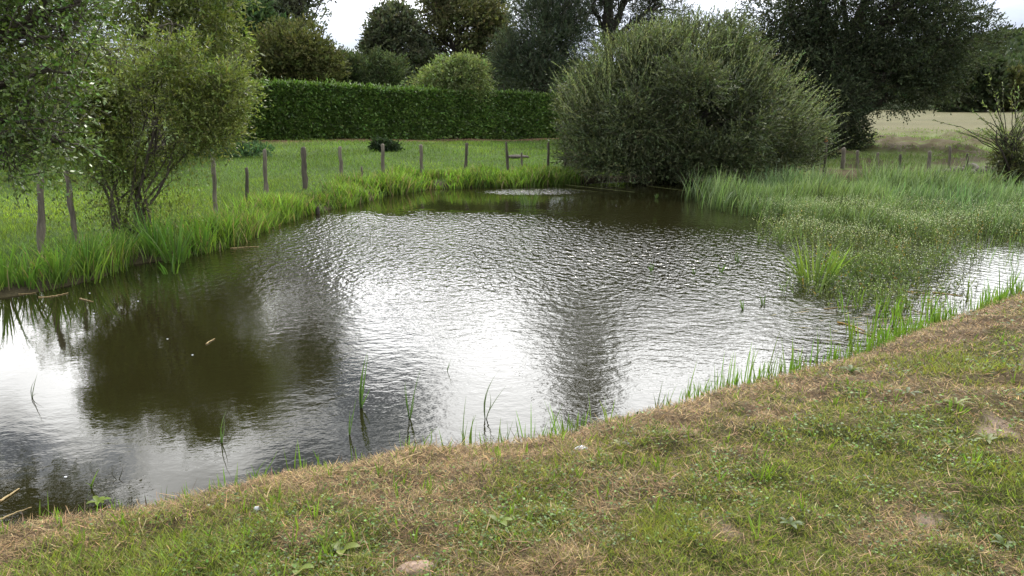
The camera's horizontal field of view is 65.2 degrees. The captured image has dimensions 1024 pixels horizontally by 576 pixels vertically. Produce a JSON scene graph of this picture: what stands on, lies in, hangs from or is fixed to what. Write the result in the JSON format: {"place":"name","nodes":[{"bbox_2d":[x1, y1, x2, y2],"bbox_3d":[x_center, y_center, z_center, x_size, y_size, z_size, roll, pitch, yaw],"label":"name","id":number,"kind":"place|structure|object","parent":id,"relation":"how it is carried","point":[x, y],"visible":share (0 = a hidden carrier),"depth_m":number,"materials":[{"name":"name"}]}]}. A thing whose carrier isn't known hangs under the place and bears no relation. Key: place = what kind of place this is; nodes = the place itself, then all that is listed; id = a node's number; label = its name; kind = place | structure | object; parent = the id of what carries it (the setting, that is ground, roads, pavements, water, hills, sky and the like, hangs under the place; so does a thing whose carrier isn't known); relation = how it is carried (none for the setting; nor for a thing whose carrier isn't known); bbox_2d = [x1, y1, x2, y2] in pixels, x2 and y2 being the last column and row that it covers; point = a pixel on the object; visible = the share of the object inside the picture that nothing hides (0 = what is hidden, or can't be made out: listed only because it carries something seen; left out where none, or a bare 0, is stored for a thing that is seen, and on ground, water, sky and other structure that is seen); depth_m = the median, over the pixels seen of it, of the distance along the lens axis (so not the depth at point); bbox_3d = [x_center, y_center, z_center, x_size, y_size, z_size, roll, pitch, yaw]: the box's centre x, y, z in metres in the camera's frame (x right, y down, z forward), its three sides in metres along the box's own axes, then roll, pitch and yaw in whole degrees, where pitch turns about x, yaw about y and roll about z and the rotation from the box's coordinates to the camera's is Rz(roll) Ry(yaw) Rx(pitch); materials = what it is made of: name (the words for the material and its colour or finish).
{"place":"outdoors","nodes":[
{"label":"outdoors","id":0,"kind":"place"},
{"bbox_2d":[0,178,1023,526],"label":"pond water","id":1,"kind":"structure","parent":0,"point":[564,298],"depth_m":7.87,"materials":[{"name":"black liquid"}]},
{"bbox_2d":[0,488,19,501],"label":"dry stalk","id":2,"kind":"object","parent":1,"relation":"on","point":[5,497],"visible":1,"depth_m":4.57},
{"bbox_2d":[0,507,31,519],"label":"dry stalk","id":3,"kind":"object","parent":1,"relation":"on","point":[4,517],"visible":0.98,"depth_m":4.35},
{"bbox_2d":[86,495,110,504],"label":"broadleaf weed","id":4,"kind":"object","parent":1,"relation":"on","point":[97,499],"visible":0.94,"depth_m":4.49,"materials":[{"name":"green plant"}]},
{"bbox_2d":[159,254,180,273],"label":"iris clump","id":5,"kind":"object","parent":1,"relation":"on","point":[173,269],"visible":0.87,"depth_m":10.47,"materials":[{"name":"green plant"}]},
{"bbox_2d":[220,414,224,442],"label":"single reed","id":6,"kind":"object","parent":1,"relation":"on","point":[221,437],"visible":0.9,"depth_m":5.29,"materials":[{"name":"green plant"}]},
{"bbox_2d":[246,452,276,479],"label":"single reed","id":7,"kind":"object","parent":1,"relation":"on","point":[259,468],"visible":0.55,"depth_m":4.64,"materials":[{"name":"green plant"}]},
{"bbox_2d":[349,401,355,434],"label":"single reed","id":8,"kind":"object","parent":1,"relation":"on","point":[351,422],"visible":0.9,"depth_m":5.39,"materials":[{"name":"green plant"}]},
{"bbox_2d":[359,355,369,407],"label":"single reed","id":9,"kind":"object","parent":1,"relation":"on","point":[361,392],"visible":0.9,"depth_m":5.86,"materials":[{"name":"green plant"}]},
{"bbox_2d":[404,372,419,418],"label":"single reed","id":10,"kind":"object","parent":1,"relation":"on","point":[411,410],"visible":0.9,"depth_m":5.67,"materials":[{"name":"green plant"}]},
{"bbox_2d":[462,400,467,449],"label":"single reed","id":11,"kind":"object","parent":1,"relation":"on","point":[463,429],"visible":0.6,"depth_m":5.05,"materials":[{"name":"green plant"}]},
{"bbox_2d":[469,415,475,445],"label":"single reed","id":12,"kind":"object","parent":1,"relation":"on","point":[470,436],"visible":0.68,"depth_m":5.08,"materials":[{"name":"green plant"}]},
{"bbox_2d":[484,372,505,418],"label":"single reed","id":13,"kind":"object","parent":1,"relation":"on","point":[490,402],"visible":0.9,"depth_m":5.67,"materials":[{"name":"green plant"}]},
{"bbox_2d":[495,419,513,445],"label":"single reed","id":14,"kind":"object","parent":1,"relation":"on","point":[507,434],"visible":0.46,"depth_m":5.10,"materials":[{"name":"green plant"}]},
{"bbox_2d":[6,228,1023,529],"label":"waterline reeds","id":15,"kind":"object","parent":1,"relation":"on","point":[936,314],"visible":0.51,"depth_m":7.07,"materials":[{"name":"green plant"}]},
{"bbox_2d":[518,191,541,205],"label":"water sprig","id":16,"kind":"object","parent":1,"relation":"on","point":[530,201],"visible":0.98,"depth_m":17.46,"materials":[{"name":"green plant"}]},
{"bbox_2d":[775,233,858,285],"bbox_3d":[3.771,-0.355,9.817,0.998,0.681,0.874,-5,14,-20],"label":"reed tussock","id":17,"kind":"object","parent":1,"relation":"on","point":[801,269],"visible":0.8,"depth_m":9.82,"materials":[{"name":"green plant"}]},
{"bbox_2d":[677,154,1023,313],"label":"reed bed","id":18,"kind":"object","parent":1,"relation":"on","point":[877,184],"visible":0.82,"depth_m":16.73,"materials":[{"name":"green plant"}]},
{"bbox_2d":[760,280,975,350],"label":"reed litter","id":19,"kind":"object","parent":1,"relation":"on","point":[869,313],"visible":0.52,"depth_m":8.46,"materials":[{"name":"plant"}]},
{"bbox_2d":[0,49,1023,575],"bbox_3d":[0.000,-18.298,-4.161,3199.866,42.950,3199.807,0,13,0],"label":"ground","id":20,"kind":"structure","parent":0,"point":[928,119],"depth_m":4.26,"materials":[{"name":"plant"}]},
{"bbox_2d":[0,241,26,287],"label":"iris clump","id":21,"kind":"object","parent":20,"relation":"on","point":[3,276],"visible":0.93,"depth_m":9.38,"materials":[{"name":"green plant"}]},
{"bbox_2d":[0,242,46,288],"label":"iris clump","id":22,"kind":"object","parent":20,"relation":"on","point":[28,279],"visible":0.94,"depth_m":9.53,"materials":[{"name":"green plant"}]},
{"bbox_2d":[36,170,45,252],"bbox_3d":[-6.510,-0.968,11.052,0.202,1.324,0.118,-7,15,-27],"label":"fence post","id":23,"kind":"object","parent":20,"relation":"on","point":[41,228],"visible":0.65,"depth_m":11.03,"materials":[{"name":"grey wood"}]},
{"bbox_2d":[21,231,77,284],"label":"iris clump","id":24,"kind":"object","parent":20,"relation":"on","point":[54,266],"visible":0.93,"depth_m":9.73,"materials":[{"name":"green plant"}]},
{"bbox_2d":[52,509,62,528],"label":"grass tuft","id":25,"kind":"object","parent":20,"relation":"on","point":[57,519],"visible":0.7,"depth_m":3.75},
{"bbox_2d":[64,171,79,244],"bbox_3d":[-6.490,-1.097,11.806,0.101,1.269,0.205,-11,17,-40],"label":"fence post","id":26,"kind":"object","parent":20,"relation":"on","point":[71,210],"visible":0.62,"depth_m":11.78,"materials":[{"name":"grey wood"}]},
{"bbox_2d":[0,0,147,217],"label":"alder tree","id":27,"kind":"object","parent":20,"relation":"on","point":[22,24],"visible":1,"depth_m":7.04,"materials":[{"name":"green plant"}]},
{"bbox_2d":[49,219,113,274],"bbox_3d":[-5.417,-0.527,10.210,0.759,0.751,0.879,-13,18,-43],"label":"iris clump","id":28,"kind":"object","parent":20,"relation":"on","point":[84,250],"visible":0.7,"depth_m":10.21,"materials":[{"name":"green plant"}]},
{"bbox_2d":[89,223,142,263],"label":"iris clump","id":29,"kind":"object","parent":20,"relation":"on","point":[122,236],"visible":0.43,"depth_m":10.95,"materials":[{"name":"green plant"}]},
{"bbox_2d":[0,0,273,163],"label":"willow tree","id":30,"kind":"object","parent":20,"relation":"on","point":[175,11],"visible":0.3,"depth_m":24.53,"materials":[{"name":"green plant"}]},
{"bbox_2d":[19,10,267,237],"bbox_3d":[-5.833,-2.358,12.023,4.494,3.555,2.373,0,13,0],"label":"willow shrub","id":31,"kind":"object","parent":20,"relation":"on","point":[202,100],"visible":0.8,"depth_m":11.77,"materials":[{"name":"green plant"}]},
{"bbox_2d":[115,204,178,256],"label":"iris clump","id":32,"kind":"object","parent":20,"relation":"on","point":[158,243],"visible":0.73,"depth_m":11.39,"materials":[{"name":"green plant"}]},
{"bbox_2d":[132,212,200,263],"bbox_3d":[-4.780,-0.715,11.251,0.993,0.773,0.738,0,13,0],"label":"iris clump","id":33,"kind":"object","parent":20,"relation":"on","point":[181,252],"visible":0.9,"depth_m":11.18,"materials":[{"name":"green plant"}]},
{"bbox_2d":[168,212,229,253],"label":"iris clump","id":34,"kind":"object","parent":20,"relation":"on","point":[204,234],"visible":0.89,"depth_m":11.85,"materials":[{"name":"green plant"}]},
{"bbox_2d":[210,153,217,212],"bbox_3d":[-5.599,-1.890,15.053,0.118,1.330,0.093,-8,15,-30],"label":"fence post","id":35,"kind":"object","parent":20,"relation":"on","point":[214,179],"visible":0.59,"depth_m":15.02,"materials":[{"name":"grey wood"}]},
{"bbox_2d":[170,139,274,157],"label":"nettle clump","id":36,"kind":"object","parent":20,"relation":"on","point":[257,150],"visible":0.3,"depth_m":26.05,"materials":[{"name":"green plant"}]},
{"bbox_2d":[204,209,241,243],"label":"iris clump","id":37,"kind":"object","parent":20,"relation":"on","point":[228,221],"visible":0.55,"depth_m":12.51,"materials":[{"name":"green plant"}]},
{"bbox_2d":[193,0,297,67],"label":"dark leafy tree","id":38,"kind":"object","parent":20,"relation":"on","point":[261,14],"visible":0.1,"depth_m":40.77,"materials":[{"name":"green plant"}]},
{"bbox_2d":[244,167,248,199],"bbox_3d":[-5.099,-1.820,15.412,0.104,1.019,0.086,0,13,0],"label":"fence post","id":39,"kind":"object","parent":20,"relation":"on","point":[246,181],"visible":0.59,"depth_m":15.34,"materials":[{"name":"grey wood"}]},
{"bbox_2d":[263,149,268,192],"bbox_3d":[-5.040,-2.194,16.360,0.119,1.294,0.122,0,13,0],"label":"fence post","id":40,"kind":"object","parent":20,"relation":"on","point":[266,187],"visible":0.7,"depth_m":16.30,"materials":[{"name":"grey wood"}]},
{"bbox_2d":[0,160,585,292],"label":"shore reeds","id":41,"kind":"object","parent":20,"relation":"on","point":[268,211],"visible":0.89,"depth_m":15.38,"materials":[{"name":"green plant"}]},
{"bbox_2d":[233,12,352,82],"bbox_3d":[-11.379,-10.805,40.539,6.533,6.072,4.924,-5,14,-20],"label":"round bush","id":42,"kind":"object","parent":20,"relation":"on","point":[296,52],"visible":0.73,"depth_m":39.39,"materials":[{"name":"green plant"}]},
{"bbox_2d":[257,0,339,32],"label":"poplar tree","id":43,"kind":"object","parent":20,"relation":"on","point":[297,8],"visible":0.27,"depth_m":52.55,"materials":[{"name":"green plant"}]},
{"bbox_2d":[291,562,314,574],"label":"broadleaf weed","id":44,"kind":"object","parent":20,"relation":"on","point":[307,565],"visible":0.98,"depth_m":3.17,"materials":[{"name":"green plant"}]},
{"bbox_2d":[301,146,307,189],"bbox_3d":[-4.884,-2.740,18.824,0.154,1.178,0.150,0,13,0],"label":"fence post","id":45,"kind":"object","parent":20,"relation":"on","point":[304,168],"visible":0.9,"depth_m":18.76,"materials":[{"name":"grey wood"}]},
{"bbox_2d":[0,137,620,281],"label":"meadow grass","id":46,"kind":"structure","parent":20,"relation":"on","point":[543,142],"depth_m":21.34,"materials":[{"name":"plant"}]},
{"bbox_2d":[305,496,319,517],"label":"grass tuft","id":47,"kind":"object","parent":20,"relation":"on","point":[314,508],"visible":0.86,"depth_m":3.61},
{"bbox_2d":[298,469,349,484],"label":"dry stalk","id":48,"kind":"object","parent":20,"relation":"on","point":[321,474],"visible":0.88,"depth_m":4.09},
{"bbox_2d":[338,146,342,176],"bbox_3d":[-4.286,-3.015,20.087,0.121,1.086,0.115,0,13,0],"label":"fence post","id":49,"kind":"object","parent":20,"relation":"on","point":[340,159],"visible":0.65,"depth_m":20.01,"materials":[{"name":"grey wood"}]},
{"bbox_2d":[331,541,360,555],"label":"broadleaf weed","id":50,"kind":"object","parent":20,"relation":"on","point":[346,546],"visible":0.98,"depth_m":3.31,"materials":[{"name":"green plant"}]},
{"bbox_2d":[310,43,412,86],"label":"pale bush","id":51,"kind":"object","parent":20,"relation":"on","point":[365,69],"visible":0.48,"depth_m":41.98,"materials":[{"name":"green plant"}]},
{"bbox_2d":[381,144,384,171],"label":"fence post","id":52,"kind":"object","parent":20,"relation":"on","point":[382,157],"visible":0.68,"depth_m":20.87,"materials":[{"name":"grey wood"}]},
{"bbox_2d":[367,134,405,151],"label":"bush","id":53,"kind":"object","parent":20,"relation":"on","point":[389,145],"visible":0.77,"depth_m":28.29,"materials":[{"name":"green plant"}]},
{"bbox_2d":[358,452,420,472],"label":"dry stalk","id":54,"kind":"object","parent":20,"relation":"on","point":[361,470],"visible":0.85,"depth_m":4.23,"materials":[{"name":"plant"}]},
{"bbox_2d":[354,0,441,86],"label":"oak tree","id":55,"kind":"object","parent":20,"relation":"on","point":[391,24],"visible":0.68,"depth_m":46.81,"materials":[{"name":"green plant"}]},
{"bbox_2d":[225,76,582,140],"bbox_3d":[-3.832,-8.306,37.838,19.903,3.135,1.741,-11,17,-38],"label":"laurel hedge","id":56,"kind":"object","parent":20,"relation":"on","point":[306,110],"visible":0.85,"depth_m":35.83,"materials":[{"name":"green plant"}]},
{"bbox_2d":[396,560,433,575],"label":"flat stone","id":57,"kind":"object","parent":20,"relation":"on","point":[416,565],"visible":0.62,"depth_m":3.15,"materials":[{"name":"stone"}]},
{"bbox_2d":[419,144,423,172],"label":"fence post","id":58,"kind":"object","parent":20,"relation":"on","point":[421,155],"visible":0.69,"depth_m":21.18,"materials":[{"name":"grey wood"}]},
{"bbox_2d":[400,48,499,137],"bbox_3d":[-2.997,-9.381,38.919,4.822,4.406,3.377,0,13,0],"label":"round bush","id":59,"kind":"object","parent":20,"relation":"on","point":[466,71],"visible":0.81,"depth_m":38.20,"materials":[{"name":"green plant"}]},
{"bbox_2d":[408,0,516,81],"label":"oak tree","id":60,"kind":"object","parent":20,"relation":"on","point":[481,19],"visible":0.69,"depth_m":48.73,"materials":[{"name":"green plant"}]},
{"bbox_2d":[464,143,467,167],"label":"fence post","id":61,"kind":"object","parent":20,"relation":"on","point":[466,154],"visible":0.67,"depth_m":22.19,"materials":[{"name":"grey wood"}]},
{"bbox_2d":[488,514,511,525],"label":"broadleaf weed","id":62,"kind":"object","parent":20,"relation":"on","point":[503,522],"visible":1,"depth_m":3.44,"materials":[{"name":"green plant"}]},
{"bbox_2d":[486,0,519,89],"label":"thin birch","id":63,"kind":"object","parent":20,"relation":"on","point":[503,1],"visible":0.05,"depth_m":53.51,"materials":[{"name":"green plant"}]},
{"bbox_2d":[505,142,509,170],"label":"fence post","id":64,"kind":"object","parent":20,"relation":"on","point":[507,157],"visible":0.74,"depth_m":23.01,"materials":[{"name":"grey wood"}]},
{"bbox_2d":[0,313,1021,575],"bbox_3d":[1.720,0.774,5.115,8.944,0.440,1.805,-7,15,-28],"label":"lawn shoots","id":65,"kind":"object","parent":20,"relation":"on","point":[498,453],"visible":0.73,"depth_m":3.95,"materials":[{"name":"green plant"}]},
{"bbox_2d":[0,291,1023,575],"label":"dry thatch","id":66,"kind":"object","parent":20,"relation":"on","point":[496,457],"visible":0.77,"depth_m":3.87,"materials":[{"name":"plant"}]},
{"bbox_2d":[0,289,1023,575],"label":"dry cuttings","id":67,"kind":"object","parent":20,"relation":"on","point":[600,427],"visible":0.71,"depth_m":3.95,"materials":[{"name":"plant"}]},
{"bbox_2d":[1,299,1023,575],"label":"clover","id":68,"kind":"object","parent":20,"relation":"on","point":[603,497],"visible":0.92,"depth_m":3.65,"materials":[{"name":"green plant"}]},
{"bbox_2d":[2,24,1023,99],"bbox_3d":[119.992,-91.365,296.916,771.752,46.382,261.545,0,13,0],"label":"woods","id":69,"kind":"object","parent":20,"relation":"on","point":[1016,54],"visible":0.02,"depth_m":309.14,"materials":[{"name":"green plant"}]},
{"bbox_2d":[509,155,528,158],"bbox_3d":[0.186,-4.599,28.064,0.840,0.160,0.529,0,13,0],"label":"stone trough","id":70,"kind":"object","parent":20,"relation":"on","point":[518,156],"visible":0.74,"depth_m":27.88,"materials":[{"name":"grey stone"}]},
{"bbox_2d":[483,0,604,93],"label":"pine tree","id":71,"kind":"object","parent":20,"relation":"on","point":[524,55],"visible":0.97,"depth_m":41.29,"materials":[{"name":"green plant"}]},
{"bbox_2d":[547,142,549,169],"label":"fence post","id":72,"kind":"object","parent":20,"relation":"on","point":[548,150],"visible":0.65,"depth_m":23.18,"materials":[{"name":"grey wood"}]},
{"bbox_2d":[600,400,614,425],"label":"grass tuft","id":73,"kind":"object","parent":20,"relation":"on","point":[605,412],"visible":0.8,"depth_m":4.87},
{"bbox_2d":[575,0,701,113],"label":"pine tree","id":74,"kind":"object","parent":20,"relation":"on","point":[606,7],"visible":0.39,"depth_m":43.32,"materials":[{"name":"green plant"}]},
{"bbox_2d":[543,0,853,186],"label":"willow bush","id":75,"kind":"object","parent":20,"relation":"on","point":[656,120],"visible":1,"depth_m":21.35,"materials":[{"name":"green plant"}]},
{"bbox_2d":[558,132,841,167],"bbox_3d":[6.756,-4.232,26.678,11.240,2.421,3.847,-5,14,-19],"label":"bramble thicket","id":76,"kind":"object","parent":20,"relation":"on","point":[831,153],"visible":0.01,"depth_m":27.97,"materials":[{"name":"green plant"}]},
{"bbox_2d":[746,455,778,481],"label":"grass tuft","id":77,"kind":"object","parent":20,"relation":"on","point":[761,475],"visible":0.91,"depth_m":4.01,"materials":[{"name":"plant"}]},
{"bbox_2d":[748,511,777,540],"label":"grass tuft","id":78,"kind":"object","parent":20,"relation":"on","point":[757,537],"visible":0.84,"depth_m":3.45,"materials":[{"name":"plant"}]},
{"bbox_2d":[778,517,802,528],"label":"broadleaf weed","id":79,"kind":"object","parent":20,"relation":"on","point":[794,523],"visible":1,"depth_m":3.49,"materials":[{"name":"green plant"}]},
{"bbox_2d":[797,492,805,510],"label":"grass tuft","id":80,"kind":"object","parent":20,"relation":"on","point":[802,506],"visible":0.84,"depth_m":3.62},
{"bbox_2d":[823,137,827,175],"bbox_3d":[9.227,-3.799,23.558,0.131,1.267,0.115,0,13,0],"label":"fence post","id":81,"kind":"object","parent":20,"relation":"on","point":[825,162],"visible":0.47,"depth_m":23.51,"materials":[{"name":"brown wood"}]},
{"bbox_2d":[840,147,845,168],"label":"fence post","id":82,"kind":"object","parent":20,"relation":"on","point":[843,159],"visible":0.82,"depth_m":24.93,"materials":[{"name":"grey wood"}]},
{"bbox_2d":[842,365,865,371],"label":"broadleaf weed","id":83,"kind":"object","parent":20,"relation":"on","point":[851,367],"visible":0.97,"depth_m":5.82,"materials":[{"name":"green plant"}]},
{"bbox_2d":[855,150,858,168],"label":"fence post","id":84,"kind":"object","parent":20,"relation":"on","point":[857,157],"visible":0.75,"depth_m":25.15,"materials":[{"name":"grey wood"}]},
{"bbox_2d":[704,190,1023,316],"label":"marsh plants","id":85,"kind":"object","parent":20,"relation":"on","point":[887,261],"visible":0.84,"depth_m":11.81,"materials":[{"name":"green plant"}]},
{"bbox_2d":[732,0,1023,150],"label":"evergreen oak","id":86,"kind":"object","parent":20,"relation":"on","point":[858,51],"visible":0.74,"depth_m":30.62,"materials":[{"name":"green plant"}]},
{"bbox_2d":[898,154,901,170],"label":"fence post","id":87,"kind":"object","parent":20,"relation":"on","point":[900,158],"visible":0.5,"depth_m":24.28,"materials":[{"name":"grey wood"}]},
{"bbox_2d":[895,387,923,395],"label":"broadleaf weed","id":88,"kind":"object","parent":20,"relation":"on","point":[907,391],"visible":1,"depth_m":5.15,"materials":[{"name":"green plant"}]},
{"bbox_2d":[927,150,931,173],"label":"fence post","id":89,"kind":"object","parent":20,"relation":"on","point":[929,157],"visible":0.6,"depth_m":23.39,"materials":[{"name":"grey wood"}]},
{"bbox_2d":[948,145,951,167],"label":"fence post","id":90,"kind":"object","parent":20,"relation":"on","point":[949,156],"visible":0.71,"depth_m":24.00,"materials":[{"name":"grey wood"}]},
{"bbox_2d":[933,64,980,111],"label":"tree","id":91,"kind":"object","parent":20,"relation":"on","point":[969,106],"visible":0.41,"depth_m":143.73,"materials":[{"name":"green plant"}]},
{"bbox_2d":[945,398,971,414],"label":"grass tuft","id":92,"kind":"object","parent":20,"relation":"on","point":[950,402],"visible":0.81,"depth_m":4.81,"materials":[{"name":"plant"}]},
{"bbox_2d":[943,397,973,405],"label":"broadleaf weed","id":93,"kind":"object","parent":20,"relation":"on","point":[955,400],"visible":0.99,"depth_m":4.88,"materials":[{"name":"green plant"}]},
{"bbox_2d":[965,153,968,169],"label":"fence post","id":94,"kind":"object","parent":20,"relation":"on","point":[967,160],"visible":0.56,"depth_m":23.42,"materials":[{"name":"grey wood"}]},
{"bbox_2d":[963,163,978,168],"bbox_3d":[13.819,-3.610,24.136,0.514,0.339,0.442,0,13,0],"label":"rubble stone","id":95,"kind":"object","parent":20,"relation":"on","point":[974,165],"visible":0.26,"depth_m":23.97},
{"bbox_2d":[958,449,991,464],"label":"grass tuft","id":96,"kind":"object","parent":20,"relation":"on","point":[965,458],"visible":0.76,"depth_m":4.17,"materials":[{"name":"plant"}]},
{"bbox_2d":[932,73,1023,182],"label":"pollard willow","id":97,"kind":"object","parent":20,"relation":"on","point":[1010,154],"visible":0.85,"depth_m":22.24,"materials":[{"name":"green plant"}]},
{"bbox_2d":[975,167,986,172],"bbox_3d":[13.851,-3.463,23.641,0.412,0.233,0.335,0,13,0],"label":"rubble stone","id":98,"kind":"object","parent":20,"relation":"on","point":[976,168],"visible":0.41,"depth_m":23.55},
{"bbox_2d":[959,50,1011,111],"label":"tree","id":99,"kind":"object","parent":20,"relation":"on","point":[983,90],"visible":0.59,"depth_m":142.75,"materials":[{"name":"green plant"}]},
{"bbox_2d":[975,432,997,443],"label":"broadleaf weed","id":100,"kind":"object","parent":20,"relation":"on","point":[990,435],"visible":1,"depth_m":4.43,"materials":[{"name":"green plant"}]},
{"bbox_2d":[991,534,1016,547],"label":"broadleaf weed","id":101,"kind":"object","parent":20,"relation":"on","point":[999,538],"visible":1,"depth_m":3.37,"materials":[{"name":"green plant"}]},
{"bbox_2d":[988,60,1023,111],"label":"tree","id":102,"kind":"object","parent":20,"relation":"on","point":[1017,73],"visible":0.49,"depth_m":145.70,"materials":[{"name":"green plant"}]},
{"bbox_2d":[2,0,1023,60],"label":"sky","id":103,"kind":"structure","parent":0,"point":[349,15],"materials":[{"name":"white"}]},
{"bbox_2d":[571,127,1023,175],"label":"field grass","id":104,"kind":"structure","parent":0,"point":[889,157],"depth_m":28.92,"materials":[{"name":"plant"}]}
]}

